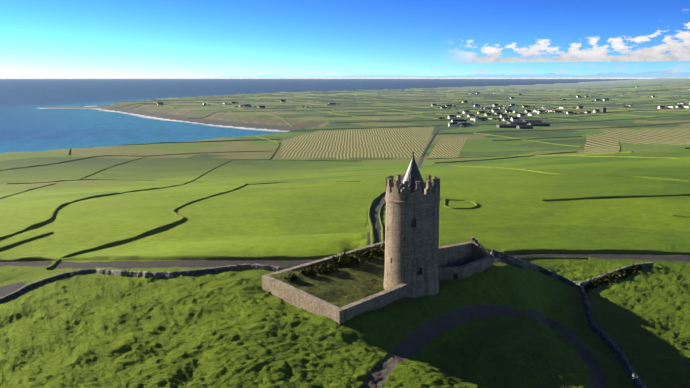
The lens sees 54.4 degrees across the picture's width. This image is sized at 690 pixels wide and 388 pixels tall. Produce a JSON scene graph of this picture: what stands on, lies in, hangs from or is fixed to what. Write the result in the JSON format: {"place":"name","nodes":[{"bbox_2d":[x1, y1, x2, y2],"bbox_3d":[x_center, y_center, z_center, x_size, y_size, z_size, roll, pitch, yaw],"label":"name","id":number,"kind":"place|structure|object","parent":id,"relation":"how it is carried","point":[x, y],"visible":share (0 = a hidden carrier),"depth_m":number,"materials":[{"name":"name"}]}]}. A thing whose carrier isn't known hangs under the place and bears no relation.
{"place":"outdoors","nodes":[
{"label":"outdoors","id":0,"kind":"place"},
{"bbox_2d":[0,78,653,152],"bbox_3d":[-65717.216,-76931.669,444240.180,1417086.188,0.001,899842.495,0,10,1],"label":"sea","id":1,"kind":"structure","parent":0,"point":[27,124],"depth_m":3539.91,"materials":[{"name":"liquid"}]},
{"bbox_2d":[38,107,112,108],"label":"islet rock","id":2,"kind":"object","parent":1,"relation":"in","point":[74,107],"visible":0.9,"depth_m":2504.31,"materials":[{"name":"grey stone"}]},
{"bbox_2d":[0,78,689,387],"bbox_3d":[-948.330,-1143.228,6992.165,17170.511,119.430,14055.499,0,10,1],"label":"terrain","id":3,"kind":"structure","parent":0,"point":[501,323],"depth_m":166.13,"materials":[{"name":"green plant"}]},
{"bbox_2d":[0,250,653,387],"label":"dry stone walls","id":4,"kind":"structure","parent":3,"relation":"on","point":[637,382],"depth_m":120.19,"materials":[{"name":"grey stone"}]},
{"bbox_2d":[0,84,689,269],"bbox_3d":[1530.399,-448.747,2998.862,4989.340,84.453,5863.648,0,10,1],"label":"field boundaries","id":5,"kind":"object","parent":3,"relation":"on","point":[450,91],"visible":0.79,"depth_m":997.57,"materials":[{"name":"green plant"}]},
{"bbox_2d":[262,237,493,324],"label":"bawn walls","id":6,"kind":"structure","parent":3,"relation":"on","point":[463,253],"depth_m":106.14,"materials":[{"name":"grey stone"}]},
{"bbox_2d":[262,241,492,311],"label":"wall coping","id":7,"kind":"object","parent":6,"relation":"on","point":[323,302],"visible":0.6,"depth_m":102.17,"materials":[{"name":"grey stone"}]},
{"bbox_2d":[384,152,440,297],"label":"castle tower","id":8,"kind":"structure","parent":3,"relation":"on","point":[412,199],"depth_m":102.41,"materials":[{"name":"stone"}]},
{"bbox_2d":[156,87,689,291],"bbox_3d":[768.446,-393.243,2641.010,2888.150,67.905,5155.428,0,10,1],"label":"gorse bushes","id":9,"kind":"object","parent":3,"relation":"on","point":[345,260],"visible":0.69,"depth_m":117.83,"materials":[{"name":"green plant"}]},
{"bbox_2d":[157,86,689,128],"bbox_3d":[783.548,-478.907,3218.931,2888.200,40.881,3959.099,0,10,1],"label":"houses","id":10,"kind":"structure","parent":3,"relation":"on","point":[519,124],"depth_m":1731.22,"materials":[{"name":"white painted plaster"}]},
{"bbox_2d":[0,0,689,77],"label":"sky","id":11,"kind":"structure","parent":0,"point":[39,38],"materials":[{"name":"blue"}]}
]}

